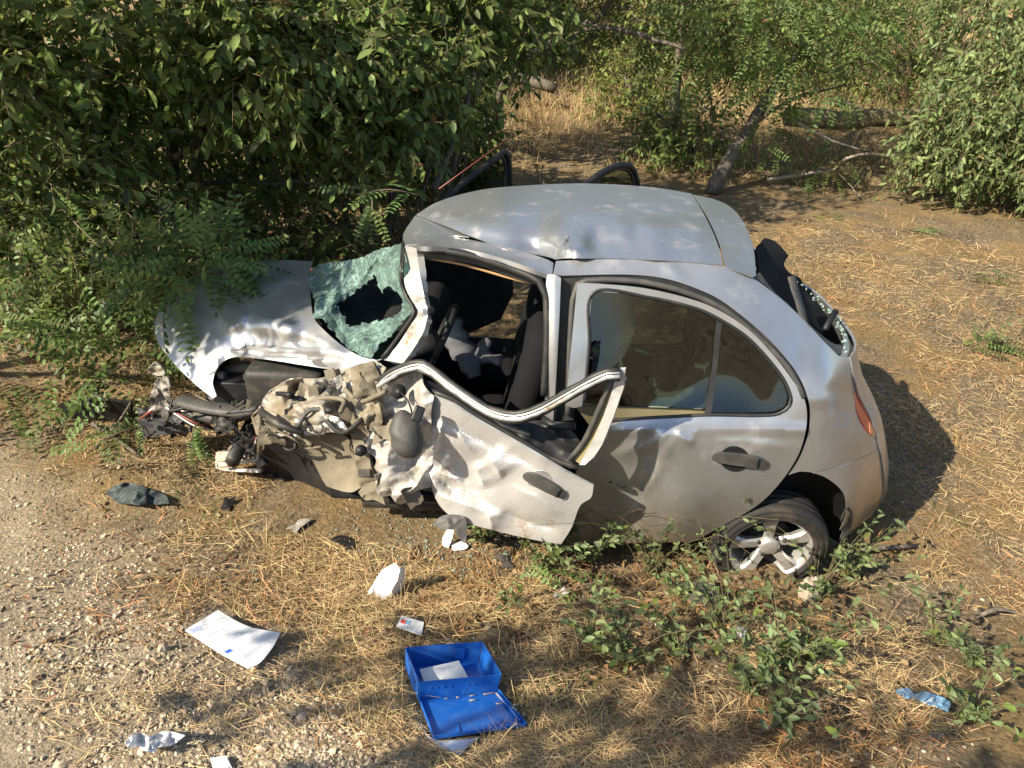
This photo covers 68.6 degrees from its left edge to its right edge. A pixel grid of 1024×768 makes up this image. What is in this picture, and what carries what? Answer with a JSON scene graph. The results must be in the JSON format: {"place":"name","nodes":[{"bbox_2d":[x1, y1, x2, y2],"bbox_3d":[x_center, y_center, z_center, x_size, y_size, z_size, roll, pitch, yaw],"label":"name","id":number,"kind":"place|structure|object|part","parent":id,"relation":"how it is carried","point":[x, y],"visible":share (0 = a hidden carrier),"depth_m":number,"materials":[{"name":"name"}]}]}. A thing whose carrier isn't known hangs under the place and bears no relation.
{"place":"outdoors","nodes":[
{"label":"outdoors","id":0,"kind":"place"},
{"bbox_2d":[0,454,1014,767],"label":"roadside gravel","id":1,"kind":"structure","parent":0,"point":[330,752],"depth_m":2.47,"materials":[{"name":"beige gravel"}]},
{"bbox_2d":[0,0,1023,767],"bbox_3d":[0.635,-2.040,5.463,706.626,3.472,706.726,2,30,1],"label":"ground","id":2,"kind":"structure","parent":0,"point":[972,228],"depth_m":3.85,"materials":[{"name":"brown soil"}]},
{"bbox_2d":[46,420,144,464],"bbox_3d":[-2.241,0.301,4.133,0.520,0.120,0.439,9,30,13],"label":"locust spray","id":3,"kind":"object","parent":2,"relation":"on","point":[118,430],"visible":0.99,"depth_m":4.07,"materials":[{"name":"green plant"}]},
{"bbox_2d":[60,395,132,420],"bbox_3d":[-2.549,0.142,4.616,0.501,0.225,0.091,2,30,1],"label":"bumper piece","id":4,"kind":"object","parent":2,"relation":"on","point":[115,409],"visible":0.69,"depth_m":4.62,"materials":[{"name":"black plastic"}]},
{"bbox_2d":[94,402,131,450],"bbox_3d":[-2.336,0.246,4.388,0.260,0.284,0.029,-11,32,-21],"label":"dead stick","id":5,"kind":"object","parent":2,"relation":"on","point":[119,420],"visible":0.68,"depth_m":4.38,"materials":[{"name":"wood"}]},
{"bbox_2d":[90,422,139,456],"bbox_3d":[-2.379,0.328,4.492,0.530,0.042,0.027,21,35,31],"label":"dead stick","id":6,"kind":"object","parent":2,"relation":"on","point":[93,424],"visible":0.67,"depth_m":4.47,"materials":[{"name":"wood"}]},
{"bbox_2d":[114,407,158,439],"bbox_3d":[-2.292,0.233,4.637,0.410,0.105,0.474,2,30,1],"label":"locust spray","id":7,"kind":"object","parent":2,"relation":"on","point":[124,421],"visible":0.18,"depth_m":4.63,"materials":[{"name":"green plant"}]},
{"bbox_2d":[106,482,168,504],"bbox_3d":[-2.002,0.597,4.017,0.384,0.072,0.157,14,32,21],"label":"dark glove","id":8,"kind":"object","parent":2,"relation":"on","point":[128,493],"visible":1,"depth_m":4.02,"materials":[{"name":"fabric"}]},
{"bbox_2d":[0,106,290,456],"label":"locust sapling","id":9,"kind":"object","parent":2,"relation":"on","point":[158,280],"visible":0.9,"depth_m":4.48,"materials":[{"name":"green plant"}]},
{"bbox_2d":[125,731,185,752],"bbox_3d":[-1.063,1.064,2.247,0.163,0.086,0.114,-12,32,-22],"label":"foil wrapper","id":10,"kind":"object","parent":2,"relation":"on","point":[151,744],"visible":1,"depth_m":2.25,"materials":[{"name":"silver metal"}]},
{"bbox_2d":[157,643,169,652],"bbox_3d":[-1.254,0.953,2.699,0.041,0.036,0.034,-15,33,-26],"label":"stone","id":11,"kind":"object","parent":2,"relation":"on","point":[161,647],"visible":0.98,"depth_m":2.69,"materials":[{"name":"beige stone"}]},
{"bbox_2d":[0,161,383,351],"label":"bush","id":12,"kind":"object","parent":2,"relation":"on","point":[328,245],"visible":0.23,"depth_m":5.83,"materials":[{"name":"green plant"}]},
{"bbox_2d":[0,0,436,300],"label":"bush","id":13,"kind":"object","parent":2,"relation":"on","point":[182,57],"visible":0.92,"depth_m":5.14,"materials":[{"name":"green plant"}]},
{"bbox_2d":[259,44,353,149],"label":"bare twigs","id":14,"kind":"object","parent":13,"relation":"attached to","point":[315,110],"visible":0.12,"depth_m":5.53,"materials":[{"name":"brown plant"}]},
{"bbox_2d":[312,183,422,217],"bbox_3d":[-0.743,-1.006,3.995,0.452,0.109,0.483,-23,38,-36],"label":"locust spray","id":15,"kind":"object","parent":13,"relation":"attached to","point":[381,191],"visible":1,"depth_m":3.96,"materials":[{"name":"green plant"}]},
{"bbox_2d":[353,197,390,250],"bbox_3d":[-0.885,-1.007,4.726,0.258,0.341,0.118,2,30,1],"label":"locust spray","id":16,"kind":"object","parent":13,"relation":"attached to","point":[367,214],"visible":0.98,"depth_m":4.70,"materials":[{"name":"green plant"}]},
{"bbox_2d":[210,756,231,767],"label":"paper scrap","id":17,"kind":"object","parent":2,"relation":"on","point":[220,762],"visible":1,"depth_m":2.21,"materials":[{"name":"white paper"}]},
{"bbox_2d":[221,496,235,511],"bbox_3d":[-1.515,0.637,3.991,0.062,0.017,0.126,0,30,-3],"label":"debris shard","id":18,"kind":"object","parent":2,"relation":"on","point":[227,503],"visible":1,"depth_m":3.99,"materials":[{"name":"black plastic"}]},
{"bbox_2d":[185,610,279,668],"bbox_3d":[-1.039,0.947,2.796,0.368,0.090,0.227,13,31,19],"label":"leaflet","id":19,"kind":"object","parent":2,"relation":"on","point":[223,634],"visible":1,"depth_m":2.78,"materials":[{"name":"white paper"}]},
{"bbox_2d":[0,36,525,234],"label":"bush","id":20,"kind":"object","parent":2,"relation":"on","point":[490,125],"visible":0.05,"depth_m":8.66,"materials":[{"name":"green plant"}]},
{"bbox_2d":[58,114,491,270],"bbox_3d":[-2.283,-1.575,6.887,4.316,1.549,2.434,2,30,1],"label":"bush","id":21,"kind":"object","parent":2,"relation":"on","point":[325,210],"visible":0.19,"depth_m":6.62,"materials":[{"name":"green plant"}]},
{"bbox_2d":[285,670,298,680],"bbox_3d":[-0.775,1.028,2.645,0.052,0.041,0.033,-24,38,-37],"label":"stone","id":22,"kind":"object","parent":2,"relation":"on","point":[289,674],"visible":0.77,"depth_m":2.63,"materials":[{"name":"stone"}]},
{"bbox_2d":[286,518,309,532],"bbox_3d":[-1.086,0.717,3.830,0.064,0.015,0.117,19,34,28],"label":"debris shard","id":23,"kind":"object","parent":2,"relation":"on","point":[298,525],"visible":0.98,"depth_m":3.83,"materials":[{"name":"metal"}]},
{"bbox_2d":[329,535,357,549],"bbox_3d":[-0.840,0.787,3.754,0.138,0.015,0.067,17,33,26],"label":"debris shard","id":24,"kind":"object","parent":2,"relation":"on","point":[346,542],"visible":0.99,"depth_m":3.75,"materials":[{"name":"black plastic"}]},
{"bbox_2d":[163,0,602,244],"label":"bush","id":25,"kind":"object","parent":2,"relation":"on","point":[454,57],"visible":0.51,"depth_m":5.97,"materials":[{"name":"green plant"}]},
{"bbox_2d":[367,563,404,598],"bbox_3d":[-0.555,0.876,3.324,0.198,0.188,0.093,-12,32,-23],"label":"crumpled tissue","id":26,"kind":"object","parent":2,"relation":"on","point":[389,577],"visible":0.89,"depth_m":3.33,"materials":[{"name":"white paper"}]},
{"bbox_2d":[293,0,523,85],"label":"bush","id":27,"kind":"object","parent":2,"relation":"on","point":[496,64],"depth_m":14.78,"materials":[{"name":"green plant"}]},
{"bbox_2d":[396,616,423,634],"bbox_3d":[-0.410,0.983,3.056,0.156,0.059,0.098,14,32,21],"label":"medical card","id":28,"kind":"object","parent":2,"relation":"on","point":[413,625],"visible":0.95,"depth_m":3.05,"materials":[{"name":"white paper"}]},
{"bbox_2d":[378,66,476,191],"bbox_3d":[-0.556,-2.200,6.307,0.364,0.981,1.368,21,35,31],"label":"dead sapling","id":29,"kind":"object","parent":2,"relation":"on","point":[438,178],"visible":0.33,"depth_m":6.37,"materials":[{"name":"brown wood"}]},
{"bbox_2d":[225,508,660,638],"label":"glass crumbs","id":30,"kind":"object","parent":2,"relation":"on","point":[437,554],"visible":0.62,"depth_m":3.72,"materials":[{"name":"glass"}]},
{"bbox_2d":[418,725,480,756],"bbox_3d":[-0.208,1.136,2.371,0.207,0.039,0.106,5,30,5],"label":"paper sheet","id":31,"kind":"object","parent":2,"relation":"on","point":[453,744],"visible":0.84,"depth_m":2.37,"materials":[{"name":"white paper"}]},
{"bbox_2d":[442,529,468,550],"bbox_3d":[-0.282,0.760,3.727,0.135,0.129,0.066,2,30,1],"label":"plastic fragment","id":32,"kind":"object","parent":2,"relation":"on","point":[447,539],"visible":0.88,"depth_m":3.74,"materials":[{"name":"white plastic"}]},
{"bbox_2d":[405,641,526,738],"bbox_3d":[-0.176,1.066,2.607,0.310,0.191,0.451,-10,31,-19],"label":"first aid box","id":33,"kind":"object","parent":2,"relation":"on","point":[453,707],"visible":0.98,"depth_m":2.56,"materials":[{"name":"blue plastic"}]},
{"bbox_2d":[419,661,467,680],"bbox_3d":[-0.237,1.042,2.646,0.167,0.073,0.161,-12,32,-22],"label":"folded dressing","id":34,"kind":"object","parent":33,"relation":"in","point":[452,670],"visible":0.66,"depth_m":2.67,"materials":[{"name":"white fabric"}]},
{"bbox_2d":[424,62,531,157],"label":"bush","id":35,"kind":"object","parent":2,"relation":"on","point":[493,142],"visible":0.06,"depth_m":11.02,"materials":[{"name":"green plant"}]},
{"bbox_2d":[467,524,495,546],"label":"weed plant","id":36,"kind":"object","parent":2,"relation":"on","point":[478,535],"visible":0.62,"depth_m":3.74,"materials":[{"name":"green plant"}]},
{"bbox_2d":[497,554,513,567],"bbox_3d":[-0.035,0.861,3.639,0.051,0.017,0.115,-10,31,-19],"label":"debris shard","id":37,"kind":"object","parent":2,"relation":"on","point":[504,559],"visible":0.96,"depth_m":3.64,"materials":[{"name":"grey plastic"}]},
{"bbox_2d":[488,567,530,614],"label":"weed plant","id":38,"kind":"object","parent":2,"relation":"on","point":[505,598],"visible":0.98,"depth_m":3.31,"materials":[{"name":"green plant"}]},
{"bbox_2d":[0,213,1022,767],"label":"soil clods","id":39,"kind":"object","parent":2,"relation":"on","point":[274,693],"visible":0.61,"depth_m":2.92,"materials":[{"name":"brown soil"}]},
{"bbox_2d":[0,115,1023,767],"bbox_3d":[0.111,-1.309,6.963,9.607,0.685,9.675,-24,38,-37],"label":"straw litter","id":40,"kind":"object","parent":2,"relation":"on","point":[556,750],"visible":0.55,"depth_m":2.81,"materials":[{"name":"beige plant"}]},
{"bbox_2d":[136,133,888,577],"bbox_3d":[-0.099,-0.297,4.271,4.263,2.008,2.641,2,30,1],"label":"wrecked car","id":41,"kind":"object","parent":2,"relation":"on","point":[688,385],"visible":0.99,"depth_m":3.45,"materials":[{"name":"silver metal"}]},
{"bbox_2d":[186,422,215,470],"bbox_3d":[-1.653,0.330,3.980,0.148,0.262,0.109,-3,30,-8],"label":"locust spray","id":42,"kind":"object","parent":41,"relation":"hanging from","point":[197,443],"visible":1,"depth_m":3.96,"materials":[{"name":"green plant"}]},
{"bbox_3d":[-0.362,-0.878,4.983,0.080,1.214,1.057,25,37,35],"label":"right door","id":43,"kind":"part","parent":41,"relation":"part of","materials":[{"name":"black plastic"}]},
{"bbox_3d":[-0.073,0.258,3.318,1.103,1.005,0.218,11,31,17],"label":"front door","id":44,"kind":"part","parent":41,"relation":"part of","materials":[{"name":"silver metal"}]},
{"bbox_3d":[0.557,-0.807,4.891,0.903,1.222,0.080,-25,39,-38],"label":"right door","id":45,"kind":"part","parent":41,"relation":"part of","materials":[{"name":"black plastic"}]},
{"bbox_3d":[0.746,0.234,3.347,1.045,1.353,0.234,2,30,1],"label":"rear door","id":46,"kind":"part","parent":41,"relation":"part of","materials":[{"name":"silver metal"}]},
{"bbox_2d":[6,242,1023,767],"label":"dry grass tufts","id":47,"kind":"object","parent":2,"relation":"on","point":[266,528],"visible":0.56,"depth_m":2.98,"materials":[{"name":"beige plant"}]},
{"bbox_2d":[7,165,1023,733],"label":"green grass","id":48,"kind":"structure","parent":2,"relation":"on","point":[565,689],"depth_m":3.47,"materials":[{"name":"green plant"}]},
{"bbox_2d":[8,0,1023,258],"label":"meadow grass","id":49,"kind":"structure","parent":2,"relation":"on","point":[588,122],"depth_m":12.76,"materials":[{"name":"plant"}]},
{"bbox_2d":[364,0,684,144],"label":"leaning tree","id":50,"kind":"object","parent":2,"relation":"on","point":[605,8],"visible":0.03,"depth_m":9.06,"materials":[{"name":"brown plant"}]},
{"bbox_2d":[499,70,556,93],"bbox_3d":[0.282,-5.281,13.069,1.020,0.380,0.228,8,30,11],"label":"fallen log","id":51,"kind":"object","parent":2,"relation":"on","point":[550,86],"visible":0.48,"depth_m":12.96,"materials":[{"name":"wood"}]},
{"bbox_2d":[517,526,589,575],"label":"weed plant","id":52,"kind":"object","parent":2,"relation":"on","point":[552,554],"visible":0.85,"depth_m":3.54,"materials":[{"name":"green plant"}]},
{"bbox_2d":[490,0,631,86],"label":"bush","id":53,"kind":"object","parent":2,"relation":"on","point":[593,51],"visible":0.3,"depth_m":15.67,"materials":[{"name":"green plant"}]},
{"bbox_2d":[553,587,568,598],"bbox_3d":[0.221,0.964,3.441,0.078,0.016,0.042,-19,35,-32],"label":"debris shard","id":54,"kind":"object","parent":2,"relation":"on","point":[562,593],"visible":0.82,"depth_m":3.44,"materials":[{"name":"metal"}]},
{"bbox_2d":[550,509,597,555],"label":"weed plant","id":55,"kind":"object","parent":2,"relation":"on","point":[573,528],"visible":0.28,"depth_m":3.56,"materials":[{"name":"green plant"}]},
{"bbox_2d":[526,563,624,605],"bbox_3d":[0.296,0.982,3.456,0.476,0.102,0.426,2,30,1],"label":"locust spray","id":56,"kind":"object","parent":2,"relation":"on","point":[583,580],"visible":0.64,"depth_m":3.53,"materials":[{"name":"green plant"}]},
{"bbox_2d":[541,508,635,567],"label":"weed plant","id":57,"kind":"object","parent":2,"relation":"on","point":[590,556],"visible":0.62,"depth_m":3.60,"materials":[{"name":"green plant"}]},
{"bbox_2d":[488,0,700,58],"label":"bush","id":58,"kind":"object","parent":2,"relation":"on","point":[628,6],"visible":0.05,"depth_m":18.27,"materials":[{"name":"green plant"}]},
{"bbox_2d":[557,577,656,655],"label":"weed plant","id":59,"kind":"object","parent":2,"relation":"on","point":[594,645],"visible":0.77,"depth_m":2.98,"materials":[{"name":"green plant"}]},
{"bbox_2d":[532,505,715,584],"bbox_3d":[0.578,0.690,3.516,0.743,0.556,0.954,12,31,18],"label":"weed plant","id":60,"kind":"object","parent":2,"relation":"on","point":[649,562],"visible":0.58,"depth_m":3.58,"materials":[{"name":"green plant"}]},
{"bbox_2d":[555,593,706,678],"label":"weed plant","id":61,"kind":"object","parent":2,"relation":"on","point":[620,654],"visible":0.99,"depth_m":2.89,"materials":[{"name":"green plant"}]},
{"bbox_2d":[565,29,707,132],"bbox_3d":[2.125,-5.207,13.489,2.395,2.219,3.958,2,30,1],"label":"bush","id":62,"kind":"object","parent":2,"relation":"on","point":[610,80],"visible":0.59,"depth_m":12.72,"materials":[{"name":"green plant"}]},
{"bbox_2d":[588,562,712,661],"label":"weed plant","id":63,"kind":"object","parent":2,"relation":"on","point":[670,641],"visible":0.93,"depth_m":2.98,"materials":[{"name":"green plant"}]},
{"bbox_2d":[576,499,749,556],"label":"weed plant","id":64,"kind":"object","parent":2,"relation":"on","point":[597,544],"visible":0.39,"depth_m":3.52,"materials":[{"name":"green plant"}]},
{"bbox_2d":[635,525,727,604],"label":"weed plant","id":65,"kind":"object","parent":2,"relation":"on","point":[677,589],"visible":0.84,"depth_m":3.42,"materials":[{"name":"green plant"}]},
{"bbox_2d":[601,72,762,178],"bbox_3d":[2.489,-3.786,11.543,2.285,1.736,3.406,2,30,1],"label":"bush","id":66,"kind":"object","parent":2,"relation":"on","point":[670,137],"visible":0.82,"depth_m":10.82,"materials":[{"name":"green plant"}]},
{"bbox_2d":[608,481,777,557],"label":"weed plant","id":67,"kind":"object","parent":2,"relation":"on","point":[696,547],"visible":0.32,"depth_m":3.69,"materials":[{"name":"green plant"}]},
{"bbox_2d":[683,580,719,606],"bbox_3d":[0.872,0.969,3.452,0.158,0.131,0.149,2,30,1],"label":"stone","id":68,"kind":"object","parent":2,"relation":"on","point":[703,597],"visible":0.23,"depth_m":3.41,"materials":[{"name":"grey stone"}]},
{"bbox_2d":[660,7,756,172],"bbox_3d":[2.677,-4.216,10.506,1.340,2.256,1.103,2,30,1],"label":"sapling","id":69,"kind":"object","parent":2,"relation":"on","point":[711,148],"visible":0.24,"depth_m":10.31,"materials":[{"name":"green plant"}]},
{"bbox_2d":[666,517,799,649],"bbox_3d":[0.844,0.857,3.054,0.484,0.364,0.583,2,30,1],"label":"weed plant","id":70,"kind":"object","parent":2,"relation":"on","point":[724,631],"visible":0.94,"depth_m":3.04,"materials":[{"name":"green plant"}]},
{"bbox_2d":[594,0,879,102],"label":"bush","id":71,"kind":"object","parent":2,"relation":"on","point":[640,26],"visible":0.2,"depth_m":14.40,"materials":[{"name":"green plant"}]},
{"bbox_2d":[737,627,745,636],"bbox_3d":[0.942,1.019,3.080,0.037,0.032,0.088,9,30,13],"label":"paper scrap","id":72,"kind":"object","parent":2,"relation":"on","point":[742,634],"visible":0.47,"depth_m":3.06,"materials":[{"name":"white paper"}]},
{"bbox_2d":[669,612,817,704],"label":"weed plant","id":73,"kind":"object","parent":2,"relation":"on","point":[745,675],"visible":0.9,"depth_m":2.67,"materials":[{"name":"green plant"}]},
{"bbox_2d":[680,518,811,625],"bbox_3d":[0.907,0.901,3.173,0.577,0.312,0.434,26,37,36],"label":"weed plant","id":74,"kind":"object","parent":2,"relation":"on","point":[804,586],"visible":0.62,"depth_m":3.16,"materials":[{"name":"green plant"}]},
{"bbox_2d":[574,0,934,37],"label":"bush","id":75,"kind":"object","parent":2,"relation":"on","point":[712,11],"visible":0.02,"depth_m":22.05,"materials":[{"name":"green plant"}]},
{"bbox_2d":[624,0,941,142],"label":"locust tree","id":76,"kind":"object","parent":2,"relation":"on","point":[791,40],"visible":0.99,"depth_m":9.08,"materials":[{"name":"green plant"}]},
{"bbox_2d":[740,586,831,665],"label":"weed plant","id":77,"kind":"object","parent":2,"relation":"on","point":[790,647],"visible":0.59,"depth_m":2.96,"materials":[{"name":"green plant"}]},
{"bbox_2d":[747,652,841,744],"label":"weed plant","id":78,"kind":"object","parent":2,"relation":"on","point":[781,712],"visible":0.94,"depth_m":2.52,"materials":[{"name":"green plant"}]},
{"bbox_2d":[727,571,866,692],"bbox_3d":[1.032,1.005,2.722,0.390,0.292,0.586,17,33,25],"label":"weed plant","id":79,"kind":"object","parent":2,"relation":"on","point":[783,662],"visible":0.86,"depth_m":2.74,"materials":[{"name":"green plant"}]},
{"bbox_2d":[755,686,844,735],"bbox_3d":[0.969,1.100,2.510,0.348,0.098,0.020,-9,31,-18],"label":"dead stick","id":80,"kind":"object","parent":2,"relation":"on","point":[775,724],"visible":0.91,"depth_m":2.48,"materials":[{"name":"brown wood"}]},
{"bbox_2d":[798,576,822,601],"bbox_3d":[1.404,0.986,3.541,0.105,0.171,0.096,-20,36,-33],"label":"stone","id":81,"kind":"object","parent":2,"relation":"on","point":[806,595],"visible":0.54,"depth_m":3.51,"materials":[{"name":"beige stone"}]},
{"bbox_2d":[806,211,844,220],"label":"locust spray","id":82,"kind":"object","parent":2,"relation":"on","point":[829,213],"visible":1,"depth_m":8.91,"materials":[{"name":"green plant"}]},
{"bbox_2d":[763,583,899,686],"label":"weed plant","id":83,"kind":"object","parent":2,"relation":"on","point":[796,631],"visible":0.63,"depth_m":2.82,"materials":[{"name":"green plant"}]},
{"bbox_2d":[766,152,902,181],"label":"fallen branch","id":84,"kind":"object","parent":2,"relation":"on","point":[844,159],"visible":0.88,"depth_m":9.96,"materials":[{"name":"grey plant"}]},
{"bbox_2d":[742,493,927,599],"bbox_3d":[1.477,0.812,3.491,0.671,0.413,0.752,-18,35,-31],"label":"weed plant","id":85,"kind":"object","parent":2,"relation":"on","point":[823,582],"visible":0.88,"depth_m":3.49,"materials":[{"name":"green plant"}]},
{"bbox_2d":[705,0,987,199],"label":"tree","id":86,"kind":"object","parent":2,"relation":"on","point":[726,164],"visible":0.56,"depth_m":9.80,"materials":[{"name":"green plant"}]},
{"bbox_2d":[794,120,859,150],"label":"fallen branch","id":87,"kind":"object","parent":86,"relation":"on","point":[800,124],"visible":0.92,"depth_m":9.51,"materials":[{"name":"wood"}]},
{"bbox_2d":[841,99,868,113],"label":"fallen branch","id":88,"kind":"object","parent":86,"relation":"attached to","point":[864,111],"visible":0.66,"depth_m":9.59,"materials":[{"name":"wood"}]},
{"bbox_2d":[835,170,859,196],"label":"fallen branch","id":89,"kind":"object","parent":2,"relation":"on","point":[846,181],"visible":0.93,"depth_m":9.98,"materials":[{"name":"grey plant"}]},
{"bbox_2d":[782,106,922,129],"bbox_3d":[4.862,-3.788,10.677,2.021,0.332,0.288,-2,30,-7],"label":"fallen log","id":90,"kind":"object","parent":2,"relation":"on","point":[877,117],"visible":0.63,"depth_m":10.59,"materials":[{"name":"brown wood"}]},
{"bbox_2d":[829,519,907,586],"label":"weed plant","id":91,"kind":"object","parent":2,"relation":"on","point":[848,563],"visible":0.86,"depth_m":3.61,"materials":[{"name":"green plant"}]},
{"bbox_2d":[852,544,915,556],"bbox_3d":[1.887,0.836,3.813,0.359,0.035,0.041,-5,30,-11],"label":"dead stick","id":92,"kind":"object","parent":2,"relation":"on","point":[887,547],"visible":0.7,"depth_m":3.81,"materials":[{"name":"brown wood"}]},
{"bbox_2d":[787,0,1023,111],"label":"bush","id":93,"kind":"object","parent":2,"relation":"on","point":[916,70],"visible":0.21,"depth_m":13.41,"materials":[{"name":"green plant"}]},
{"bbox_2d":[895,688,950,711],"bbox_3d":[1.483,1.117,2.701,0.172,0.092,0.143,23,36,33],"label":"plastic bottle","id":94,"kind":"object","parent":2,"relation":"on","point":[940,702],"visible":0.94,"depth_m":2.69,"materials":[{"name":"blue plastic"}]},
{"bbox_2d":[901,227,947,237],"bbox_3d":[4.700,-1.722,8.455,0.528,0.100,0.326,-5,30,-11],"label":"locust spray","id":95,"kind":"object","parent":2,"relation":"on","point":[932,229],"visible":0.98,"depth_m":8.42,"materials":[{"name":"green plant"}]},
{"bbox_2d":[905,572,985,664],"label":"weed plant","id":96,"kind":"object","parent":2,"relation":"on","point":[944,637],"visible":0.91,"depth_m":3.16,"materials":[{"name":"green plant"}]},
{"bbox_2d":[871,0,1023,219],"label":"bush","id":97,"kind":"object","parent":2,"relation":"on","point":[1001,169],"visible":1,"depth_m":9.04,"materials":[{"name":"green plant"}]},
{"bbox_2d":[939,642,1023,741],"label":"weed plant","id":98,"kind":"object","parent":2,"relation":"on","point":[970,700],"visible":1,"depth_m":2.56,"materials":[{"name":"green plant"}]},
{"bbox_2d":[942,593,1023,678],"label":"weed plant","id":99,"kind":"object","parent":2,"relation":"on","point":[970,661],"visible":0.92,"depth_m":2.93,"materials":[{"name":"green plant"}]},
{"bbox_2d":[965,270,1017,286],"bbox_3d":[4.577,-1.009,7.114,0.483,0.084,0.317,-19,35,-32],"label":"locust spray","id":100,"kind":"object","parent":2,"relation":"on","point":[992,275],"visible":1,"depth_m":7.09,"materials":[{"name":"green plant"}]},
{"bbox_2d":[962,331,1023,362],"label":"locust spray","id":101,"kind":"object","parent":2,"relation":"on","point":[998,345],"visible":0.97,"depth_m":5.88,"materials":[{"name":"green plant"}]},
{"bbox_2d":[963,313,1023,350],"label":"weed plant","id":102,"kind":"object","parent":2,"relation":"on","point":[995,333],"visible":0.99,"depth_m":5.89,"materials":[{"name":"green plant"}]},
{"bbox_2d":[974,607,1023,619],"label":"dead stick","id":103,"kind":"object","parent":2,"relation":"on","point":[985,613],"visible":1,"depth_m":3.40,"materials":[{"name":"brown wood"}]},
{"bbox_2d":[997,0,1023,71],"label":"bush","id":104,"kind":"object","parent":2,"relation":"on","point":[1018,15],"visible":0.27,"depth_m":11.59,"materials":[{"name":"green plant"}]}
]}

